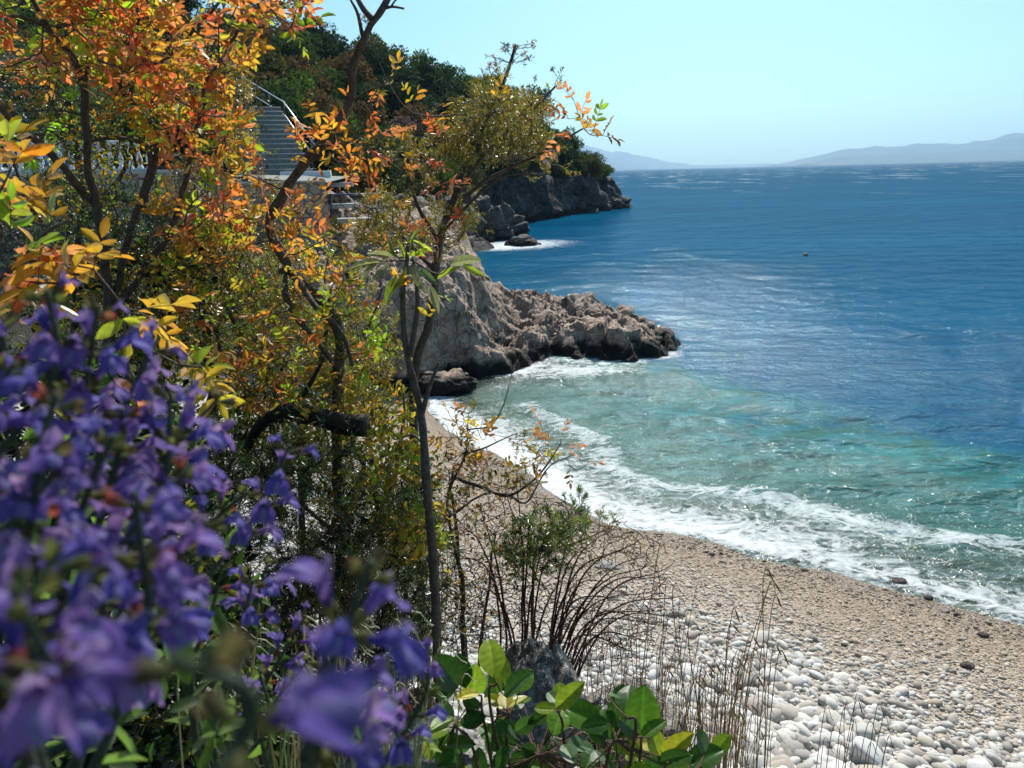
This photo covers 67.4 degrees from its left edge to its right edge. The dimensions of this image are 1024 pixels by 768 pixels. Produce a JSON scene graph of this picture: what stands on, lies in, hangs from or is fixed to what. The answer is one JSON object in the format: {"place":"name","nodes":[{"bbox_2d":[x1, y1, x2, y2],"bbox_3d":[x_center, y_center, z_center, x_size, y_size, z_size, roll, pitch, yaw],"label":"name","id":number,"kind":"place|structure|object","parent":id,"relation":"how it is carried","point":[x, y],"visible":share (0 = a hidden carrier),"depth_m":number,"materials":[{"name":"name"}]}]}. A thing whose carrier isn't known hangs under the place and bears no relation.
{"place":"outdoors","nodes":[
{"label":"outdoors","id":0,"kind":"place"},
{"bbox_2d":[198,174,350,182],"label":"terrace floor","id":1,"kind":"structure","parent":0,"point":[285,177],"depth_m":25.96,"materials":[{"name":"concrete"}]},
{"bbox_2d":[236,106,312,181],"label":"staircase","id":2,"kind":"structure","parent":1,"relation":"on","point":[273,121],"depth_m":28.63,"materials":[{"name":"concrete"}]},
{"bbox_2d":[241,76,314,170],"bbox_3d":[-9.495,-10.850,31.662,0.618,4.504,9.865,-10,18,-30],"label":"handrail","id":3,"kind":"object","parent":1,"relation":"on","point":[283,114],"visible":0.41,"depth_m":32.06,"materials":[{"name":"metal"}]},
{"bbox_2d":[280,171,331,182],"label":"concrete kerb","id":4,"kind":"structure","parent":1,"relation":"on","point":[327,174],"depth_m":27.16,"materials":[{"name":"white paint"}]},
{"bbox_2d":[0,0,631,251],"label":"headland","id":5,"kind":"structure","parent":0,"point":[548,196],"depth_m":90.39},
{"bbox_2d":[0,27,53,59],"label":"tree","id":6,"kind":"object","parent":5,"relation":"on","point":[24,31],"visible":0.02,"depth_m":34.25,"materials":[{"name":"green plant"}]},
{"bbox_2d":[0,50,65,134],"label":"tree","id":7,"kind":"object","parent":5,"relation":"on","point":[8,54],"visible":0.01,"depth_m":30.32,"materials":[{"name":"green plant"}]},
{"bbox_2d":[0,78,80,145],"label":"tree","id":8,"kind":"object","parent":5,"relation":"on","point":[51,131],"visible":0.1,"depth_m":29.77,"materials":[{"name":"green plant"}]},
{"bbox_2d":[55,88,149,166],"bbox_3d":[-16.111,-9.867,30.403,3.851,3.607,4.160,-8,17,-23],"label":"tree","id":9,"kind":"object","parent":5,"relation":"on","point":[126,130],"visible":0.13,"depth_m":30.00,"materials":[{"name":"green plant"}]},
{"bbox_2d":[99,75,187,154],"bbox_3d":[-15.974,-11.341,33.657,4.420,4.245,4.381,-6,16,-16],"label":"tree","id":10,"kind":"object","parent":5,"relation":"on","point":[157,121],"visible":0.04,"depth_m":32.87,"materials":[{"name":"green plant"}]},
{"bbox_2d":[177,0,205,19],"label":"tree","id":11,"kind":"object","parent":5,"relation":"on","point":[190,5],"visible":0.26,"depth_m":76.41,"materials":[{"name":"green plant"}]},
{"bbox_2d":[160,88,238,167],"bbox_3d":[-13.305,-10.765,33.629,3.676,4.435,3.646,-1,15,3],"label":"tree","id":12,"kind":"object","parent":5,"relation":"on","point":[204,153],"visible":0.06,"depth_m":33.10,"materials":[{"name":"green plant"}]},
{"bbox_2d":[193,4,243,45],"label":"tree","id":13,"kind":"object","parent":5,"relation":"on","point":[226,26],"visible":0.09,"depth_m":72.25,"materials":[{"name":"green plant"}]},
{"bbox_2d":[213,25,263,63],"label":"tree","id":14,"kind":"object","parent":5,"relation":"on","point":[248,41],"visible":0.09,"depth_m":68.64,"materials":[{"name":"green plant"}]},
{"bbox_2d":[216,71,266,159],"bbox_3d":[-13.791,-12.542,37.245,4.766,5.190,4.063,13,21,43],"label":"tree","id":15,"kind":"object","parent":5,"relation":"on","point":[258,94],"visible":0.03,"depth_m":36.75,"materials":[{"name":"green plant"}]},
{"bbox_2d":[241,23,284,52],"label":"tree","id":16,"kind":"object","parent":5,"relation":"on","point":[268,35],"visible":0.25,"depth_m":77.09,"materials":[{"name":"green plant"}]},
{"bbox_2d":[244,44,305,89],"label":"tree","id":17,"kind":"object","parent":5,"relation":"on","point":[270,63],"visible":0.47,"depth_m":64.59,"materials":[{"name":"green plant"}]},
{"bbox_2d":[251,78,312,141],"bbox_3d":[-12.035,-12.984,39.500,4.813,5.140,4.774,-12,19,-35],"label":"tree","id":18,"kind":"object","parent":5,"relation":"on","point":[276,91],"visible":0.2,"depth_m":38.42,"materials":[{"name":"green plant"}]},
{"bbox_2d":[269,75,305,111],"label":"tree","id":19,"kind":"object","parent":5,"relation":"on","point":[297,93],"visible":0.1,"depth_m":59.06,"materials":[{"name":"green plant"}]},
{"bbox_2d":[269,25,325,68],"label":"tree","id":20,"kind":"object","parent":5,"relation":"on","point":[291,47],"visible":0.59,"depth_m":75.48,"materials":[{"name":"green plant"}]},
{"bbox_2d":[281,67,319,98],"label":"tree","id":21,"kind":"object","parent":5,"relation":"on","point":[310,76],"visible":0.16,"depth_m":66.31,"materials":[{"name":"green plant"}]},
{"bbox_2d":[277,53,334,94],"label":"tree","id":22,"kind":"object","parent":5,"relation":"on","point":[291,61],"visible":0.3,"depth_m":68.94,"materials":[{"name":"green plant"}]},
{"bbox_2d":[282,76,330,101],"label":"tree","id":23,"kind":"object","parent":5,"relation":"on","point":[302,85],"visible":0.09,"depth_m":63.03,"materials":[{"name":"green plant"}]},
{"bbox_2d":[296,16,342,54],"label":"tree","id":24,"kind":"object","parent":5,"relation":"on","point":[320,31],"visible":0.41,"depth_m":83.40,"materials":[{"name":"green plant"}]},
{"bbox_2d":[298,91,351,137],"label":"tree","id":25,"kind":"object","parent":5,"relation":"on","point":[326,102],"visible":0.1,"depth_m":53.63,"materials":[{"name":"green plant"}]},
{"bbox_2d":[292,111,359,170],"bbox_3d":[-9.682,-11.475,38.762,4.019,4.381,3.986,-5,16,-14],"label":"tree","id":26,"kind":"object","parent":5,"relation":"on","point":[315,141],"visible":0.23,"depth_m":38.01,"materials":[{"name":"green plant"}]},
{"bbox_2d":[311,65,347,98],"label":"tree","id":27,"kind":"object","parent":5,"relation":"on","point":[332,76],"visible":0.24,"depth_m":71.50,"materials":[{"name":"green plant"}]},
{"bbox_2d":[318,34,353,60],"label":"tree","id":28,"kind":"object","parent":5,"relation":"on","point":[326,53],"visible":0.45,"depth_m":85.89,"materials":[{"name":"green plant"}]},
{"bbox_2d":[326,164,364,192],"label":"tree","id":29,"kind":"object","parent":5,"relation":"on","point":[336,173],"visible":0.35,"depth_m":35.40,"materials":[{"name":"green plant"}]},
{"bbox_2d":[319,152,383,197],"bbox_3d":[-7.833,-10.043,37.886,3.238,2.821,3.048,7,18,29],"label":"tree","id":30,"kind":"object","parent":5,"relation":"on","point":[362,184],"visible":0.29,"depth_m":37.38,"materials":[{"name":"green plant"}]},
{"bbox_2d":[330,50,383,91],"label":"tree","id":31,"kind":"object","parent":5,"relation":"on","point":[362,74],"visible":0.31,"depth_m":74.07,"materials":[{"name":"green plant"}]},
{"bbox_2d":[331,79,390,133],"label":"tree","id":32,"kind":"object","parent":5,"relation":"on","point":[362,98],"visible":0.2,"depth_m":67.43,"materials":[{"name":"green plant"}]},
{"bbox_2d":[348,100,388,134],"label":"tree","id":33,"kind":"object","parent":5,"relation":"on","point":[363,113],"visible":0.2,"depth_m":62.16,"materials":[{"name":"green plant"}]},
{"bbox_2d":[350,34,393,69],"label":"tree","id":34,"kind":"object","parent":5,"relation":"on","point":[367,52],"visible":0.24,"depth_m":83.40,"materials":[{"name":"green plant"}]},
{"bbox_2d":[352,149,401,203],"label":"tree","id":35,"kind":"object","parent":5,"relation":"on","point":[387,170],"visible":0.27,"depth_m":41.76,"materials":[{"name":"green plant"}]},
{"bbox_2d":[353,120,402,154],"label":"tree","id":36,"kind":"object","parent":5,"relation":"on","point":[371,126],"visible":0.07,"depth_m":57.98,"materials":[{"name":"green plant"}]},
{"bbox_2d":[359,129,406,167],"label":"tree","id":37,"kind":"object","parent":5,"relation":"on","point":[378,142],"visible":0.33,"depth_m":55.13,"materials":[{"name":"green plant"}]},
{"bbox_2d":[364,46,406,88],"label":"tree","id":38,"kind":"object","parent":5,"relation":"on","point":[385,63],"visible":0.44,"depth_m":80.69,"materials":[{"name":"green plant"}]},
{"bbox_2d":[367,73,403,114],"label":"tree","id":39,"kind":"object","parent":5,"relation":"on","point":[390,93],"visible":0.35,"depth_m":78.75,"materials":[{"name":"green plant"}]},
{"bbox_2d":[381,175,411,196],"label":"tree","id":40,"kind":"object","parent":5,"relation":"on","point":[398,188],"visible":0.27,"depth_m":44.93,"materials":[{"name":"green plant"}]},
{"bbox_2d":[388,44,411,74],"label":"tree","id":41,"kind":"object","parent":5,"relation":"on","point":[396,49],"visible":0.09,"depth_m":86.29,"materials":[{"name":"green plant"}]},
{"bbox_2d":[388,165,419,193],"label":"tree","id":42,"kind":"object","parent":5,"relation":"on","point":[407,181],"visible":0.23,"depth_m":47.52,"materials":[{"name":"green plant"}]},
{"bbox_2d":[389,66,423,98],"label":"tree","id":43,"kind":"object","parent":5,"relation":"on","point":[408,73],"visible":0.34,"depth_m":82.54,"materials":[{"name":"green plant"}]},
{"bbox_2d":[383,115,432,157],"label":"tree","id":44,"kind":"object","parent":5,"relation":"on","point":[401,121],"visible":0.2,"depth_m":67.34,"materials":[{"name":"green plant"}]},
{"bbox_2d":[387,80,440,118],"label":"tree","id":45,"kind":"object","parent":5,"relation":"on","point":[399,105],"visible":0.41,"depth_m":79.25,"materials":[{"name":"green plant"}]},
{"bbox_2d":[400,158,434,195],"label":"tree","id":46,"kind":"object","parent":5,"relation":"on","point":[418,176],"visible":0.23,"depth_m":54.70,"materials":[{"name":"green plant"}]},
{"bbox_2d":[402,48,433,70],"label":"tree","id":47,"kind":"object","parent":5,"relation":"on","point":[412,58],"visible":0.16,"depth_m":95.24,"materials":[{"name":"green plant"}]},
{"bbox_2d":[391,101,449,149],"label":"tree","id":48,"kind":"object","parent":5,"relation":"on","point":[403,111],"visible":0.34,"depth_m":69.90,"materials":[{"name":"green plant"}]},
{"bbox_2d":[408,54,451,98],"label":"tree","id":49,"kind":"object","parent":5,"relation":"on","point":[429,80],"visible":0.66,"depth_m":86.57,"materials":[{"name":"green plant"}]},
{"bbox_2d":[416,156,458,199],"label":"tree","id":50,"kind":"object","parent":5,"relation":"on","point":[442,179],"visible":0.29,"depth_m":58.79,"materials":[{"name":"green plant"}]},
{"bbox_2d":[423,63,461,96],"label":"tree","id":51,"kind":"object","parent":5,"relation":"on","point":[447,70],"visible":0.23,"depth_m":92.71,"materials":[{"name":"green plant"}]},
{"bbox_2d":[428,91,472,120],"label":"tree","id":52,"kind":"object","parent":5,"relation":"on","point":[440,101],"visible":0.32,"depth_m":83.47,"materials":[{"name":"green plant"}]},
{"bbox_2d":[436,72,488,113],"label":"tree","id":53,"kind":"object","parent":5,"relation":"on","point":[461,91],"visible":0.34,"depth_m":86.83,"materials":[{"name":"green plant"}]},
{"bbox_2d":[456,152,484,187],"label":"tree","id":54,"kind":"object","parent":5,"relation":"on","point":[474,177],"visible":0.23,"depth_m":69.52,"materials":[{"name":"green plant"}]},
{"bbox_2d":[473,195,516,239],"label":"boulder","id":55,"kind":"object","parent":5,"relation":"on","point":[499,218],"visible":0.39,"depth_m":64.37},
{"bbox_2d":[508,214,529,234],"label":"boulder","id":56,"kind":"object","parent":5,"relation":"on","point":[519,226],"visible":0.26,"depth_m":69.80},
{"bbox_2d":[545,141,574,177],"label":"tree","id":57,"kind":"object","parent":5,"relation":"on","point":[568,156],"visible":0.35,"depth_m":98.40,"materials":[{"name":"green plant"}]},
{"bbox_2d":[555,126,584,151],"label":"tree","id":58,"kind":"object","parent":5,"relation":"on","point":[576,142],"visible":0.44,"depth_m":104.41,"materials":[{"name":"green plant"}]},
{"bbox_2d":[578,153,606,180],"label":"tree","id":59,"kind":"object","parent":5,"relation":"on","point":[595,167],"visible":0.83,"depth_m":105.71,"materials":[{"name":"green plant"}]},
{"bbox_2d":[177,608,476,767],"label":"thin grass","id":60,"kind":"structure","parent":0,"point":[294,757],"depth_m":1.03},
{"bbox_2d":[275,495,473,740],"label":"straw grass","id":61,"kind":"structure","parent":0,"point":[419,677],"depth_m":2.26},
{"bbox_2d":[169,187,680,389],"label":"rock promontory","id":62,"kind":"structure","parent":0,"point":[483,327],"depth_m":23.06,"materials":[{"name":"stone"}]},
{"bbox_2d":[0,217,1023,767],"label":"beach","id":63,"kind":"structure","parent":0,"point":[918,557],"depth_m":11.44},
{"bbox_2d":[0,20,191,615],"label":"juniper bush","id":64,"kind":"object","parent":63,"relation":"on","point":[120,232],"visible":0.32,"depth_m":2.70,"materials":[{"name":"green plant"}]},
{"bbox_2d":[0,169,200,234],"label":"retaining wall","id":65,"kind":"structure","parent":63,"relation":"on","point":[139,174],"depth_m":21.96,"materials":[{"name":"stone"}]},
{"bbox_2d":[0,140,148,172],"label":"balustrade","id":66,"kind":"object","parent":65,"relation":"on","point":[139,167],"visible":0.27,"depth_m":21.63,"materials":[{"name":"white paint"}]},
{"bbox_2d":[0,271,237,664],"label":"sage plant","id":67,"kind":"object","parent":63,"relation":"on","point":[32,502],"visible":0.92,"depth_m":0.35,"materials":[{"name":"purple plant"}]},
{"bbox_2d":[0,114,245,419],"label":"gold leaf shrub","id":68,"kind":"object","parent":63,"relation":"on","point":[50,263],"visible":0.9,"depth_m":1.02,"materials":[{"name":"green plant"}]},
{"bbox_2d":[0,441,253,767],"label":"sage plant","id":69,"kind":"object","parent":63,"relation":"on","point":[45,699],"visible":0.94,"depth_m":0.23,"materials":[{"name":"purple plant"}]},
{"bbox_2d":[0,328,302,767],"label":"dark undergrowth","id":70,"kind":"object","parent":63,"relation":"on","point":[142,736],"visible":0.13,"depth_m":1.35,"materials":[{"name":"green plant"}]},
{"bbox_2d":[15,226,308,689],"bbox_3d":[-1.287,0.419,3.129,1.034,2.124,1.684,-12,18,-33],"label":"tangled thicket","id":71,"kind":"object","parent":63,"relation":"on","point":[156,282],"visible":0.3,"depth_m":2.58,"materials":[{"name":"green plant"}]},
{"bbox_2d":[0,0,335,632],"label":"orange leaf shrub","id":72,"kind":"object","parent":63,"relation":"on","point":[125,28],"visible":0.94,"depth_m":2.13,"materials":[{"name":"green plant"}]},
{"bbox_2d":[129,44,293,537],"bbox_3d":[-1.153,0.262,3.179,0.612,3.200,0.868,-7,16,-19],"label":"juniper bush","id":73,"kind":"object","parent":63,"relation":"on","point":[241,87],"visible":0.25,"depth_m":2.86,"materials":[{"name":"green plant"}]},
{"bbox_2d":[77,626,379,767],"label":"sage plant","id":74,"kind":"object","parent":63,"relation":"on","point":[328,707],"visible":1,"depth_m":0.12,"materials":[{"name":"purple plant"}]},
{"bbox_2d":[212,180,330,248],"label":"retaining wall","id":75,"kind":"structure","parent":63,"relation":"on","point":[313,190],"depth_m":24.09,"materials":[{"name":"stone"}]},
{"bbox_2d":[149,0,405,666],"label":"curved limb tree","id":76,"kind":"object","parent":63,"relation":"on","point":[321,304],"visible":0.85,"depth_m":2.25,"materials":[{"name":"orange plant"}]},
{"bbox_2d":[185,229,401,652],"bbox_3d":[-0.782,0.474,2.980,0.862,2.127,0.876,-1,15,0],"label":"feathery shrub","id":77,"kind":"object","parent":63,"relation":"on","point":[297,327],"visible":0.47,"depth_m":2.67,"materials":[{"name":"green plant"}]},
{"bbox_2d":[165,433,448,767],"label":"sage plant","id":78,"kind":"object","parent":63,"relation":"on","point":[400,750],"visible":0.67,"depth_m":0.54,"materials":[{"name":"purple plant"}]},
{"bbox_2d":[148,389,466,709],"bbox_3d":[-0.841,0.656,2.684,1.473,1.568,1.562,-1,15,0],"label":"tangled thicket","id":79,"kind":"object","parent":63,"relation":"on","point":[261,471],"visible":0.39,"depth_m":2.14,"materials":[{"name":"green plant"}]},
{"bbox_2d":[236,362,370,463],"bbox_3d":[-0.638,0.096,2.267,0.456,0.340,0.066,4,16,18],"label":"dead log","id":80,"kind":"object","parent":79,"relation":"on","point":[335,419],"visible":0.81,"depth_m":2.22,"materials":[{"name":"brown wood"}]},
{"bbox_2d":[268,545,429,767],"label":"sage plant","id":81,"kind":"object","parent":63,"relation":"on","point":[336,638],"visible":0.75,"depth_m":0.24,"materials":[{"name":"purple plant"}]},
{"bbox_2d":[275,332,455,690],"bbox_3d":[-0.470,0.650,2.590,0.568,1.745,1.370,-5,16,-14],"label":"yellow leaf shrub","id":82,"kind":"object","parent":63,"relation":"on","point":[406,449],"visible":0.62,"depth_m":2.23,"materials":[{"name":"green plant"}]},
{"bbox_2d":[345,228,484,706],"bbox_3d":[-0.174,0.413,1.704,0.277,1.491,0.090,-1,15,0],"label":"sapling","id":83,"kind":"object","parent":63,"relation":"on","point":[402,281],"visible":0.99,"depth_m":1.55,"materials":[{"name":"green plant"}]},
{"bbox_2d":[338,709,495,767],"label":"pale rock","id":84,"kind":"object","parent":63,"relation":"on","point":[473,734],"visible":0.19,"depth_m":1.57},
{"bbox_2d":[397,368,477,396],"bbox_3d":[-1.993,0.052,20.247,2.234,0.895,1.372,-1,15,0],"label":"boulder","id":85,"kind":"object","parent":63,"relation":"on","point":[453,382],"visible":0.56,"depth_m":19.77,"materials":[{"name":"stone"}]},
{"bbox_2d":[318,13,623,676],"bbox_3d":[-0.104,0.196,2.735,0.925,2.686,0.784,-1,15,0],"label":"feathery shrub","id":86,"kind":"object","parent":63,"relation":"on","point":[451,214],"visible":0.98,"depth_m":2.37,"materials":[{"name":"green plant"}]},
{"bbox_2d":[422,429,527,711],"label":"brown thicket","id":87,"kind":"object","parent":63,"relation":"on","point":[449,493],"visible":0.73,"depth_m":2.53,"materials":[{"name":"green plant"}]},
{"bbox_2d":[428,358,604,658],"bbox_3d":[0.028,0.742,2.760,0.614,1.697,0.397,-1,15,0],"label":"brown leaf shrub","id":88,"kind":"object","parent":63,"relation":"on","point":[481,458],"visible":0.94,"depth_m":2.60,"materials":[{"name":"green plant"}]},
{"bbox_2d":[494,637,588,767],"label":"grey rock","id":89,"kind":"object","parent":63,"relation":"on","point":[547,665],"visible":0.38,"depth_m":2.25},
{"bbox_2d":[488,484,627,639],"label":"juniper shrub","id":90,"kind":"object","parent":63,"relation":"on","point":[549,546],"visible":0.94,"depth_m":2.42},
{"bbox_2d":[438,486,686,676],"bbox_3d":[0.160,0.893,2.671,0.863,1.261,0.602,-1,15,0],"label":"bare twig shrub","id":91,"kind":"object","parent":63,"relation":"on","point":[553,619],"visible":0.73,"depth_m":2.55,"materials":[{"name":"brown plant"}]},
{"bbox_2d":[111,439,1023,767],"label":"shingle pebbles","id":92,"kind":"object","parent":63,"relation":"on","point":[803,717],"visible":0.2,"depth_m":8.05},
{"bbox_2d":[421,639,730,767],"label":"glossy leaf shrub","id":93,"kind":"object","parent":63,"relation":"on","point":[634,733],"visible":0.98,"depth_m":1.17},
{"bbox_2d":[554,580,711,767],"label":"fine weeds","id":94,"kind":"object","parent":63,"relation":"on","point":[660,658],"visible":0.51,"depth_m":2.38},
{"bbox_2d":[579,676,691,767],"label":"grey rock","id":95,"kind":"object","parent":63,"relation":"on","point":[671,730],"visible":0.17,"depth_m":2.47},
{"bbox_2d":[682,684,706,707],"bbox_3d":[1.797,3.057,7.470,0.221,0.166,0.285,-25,25,-14],"label":"pebble","id":96,"kind":"object","parent":63,"relation":"on","point":[693,696],"visible":0.37,"depth_m":7.43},
{"bbox_2d":[642,648,785,767],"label":"dry grass tuft","id":97,"kind":"object","parent":63,"relation":"on","point":[725,723],"visible":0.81,"depth_m":2.03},
{"bbox_2d":[738,753,769,767],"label":"pebble","id":98,"kind":"object","parent":63,"relation":"on","point":[760,761],"visible":0.52,"depth_m":6.44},
{"bbox_2d":[816,694,896,767],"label":"dry weed","id":99,"kind":"object","parent":63,"relation":"on","point":[853,719],"visible":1,"depth_m":2.69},
{"bbox_2d":[853,722,875,740],"bbox_3d":[3.251,3.209,7.061,0.226,0.147,0.283,22,8,38],"label":"pebble","id":100,"kind":"object","parent":63,"relation":"on","point":[861,728],"visible":0.62,"depth_m":6.99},
{"bbox_2d":[849,736,887,766],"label":"pebble","id":101,"kind":"object","parent":63,"relation":"on","point":[858,741],"visible":0.75,"depth_m":6.60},
{"bbox_2d":[3,0,1023,170],"label":"sky","id":102,"kind":"structure","parent":0,"point":[692,82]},
{"bbox_2d":[552,711,665,767],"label":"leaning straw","id":103,"kind":"object","parent":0,"point":[602,764],"visible":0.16,"depth_m":1.75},
{"bbox_2d":[200,160,1023,623],"bbox_3d":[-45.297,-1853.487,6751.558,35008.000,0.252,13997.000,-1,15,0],"label":"sea","id":104,"kind":"structure","parent":0,"point":[870,342],"depth_m":24.89,"materials":[{"name":"liquid"}]},
{"bbox_2d":[504,234,541,245],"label":"sea rock","id":105,"kind":"object","parent":104,"relation":"in","point":[523,240],"visible":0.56,"depth_m":59.26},
{"bbox_2d":[581,145,780,169],"bbox_3d":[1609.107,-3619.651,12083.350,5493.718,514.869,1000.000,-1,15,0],"label":"distant mountains","id":106,"kind":"structure","parent":0,"point":[618,160],"depth_m":11848.55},
{"bbox_2d":[641,542,789,767],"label":"tall dry grass","id":107,"kind":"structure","parent":0,"point":[762,606],"depth_m":2.04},
{"bbox_2d":[760,133,1023,166],"bbox_3d":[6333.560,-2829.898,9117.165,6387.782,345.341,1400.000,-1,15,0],"label":"island hills","id":108,"kind":"structure","parent":0,"point":[1011,142],"depth_m":8915.04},
{"bbox_2d":[795,150,1023,165],"bbox_3d":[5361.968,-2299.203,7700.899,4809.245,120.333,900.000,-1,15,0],"label":"island hills","id":109,"kind":"structure","parent":0,"point":[978,156],"depth_m":7471.35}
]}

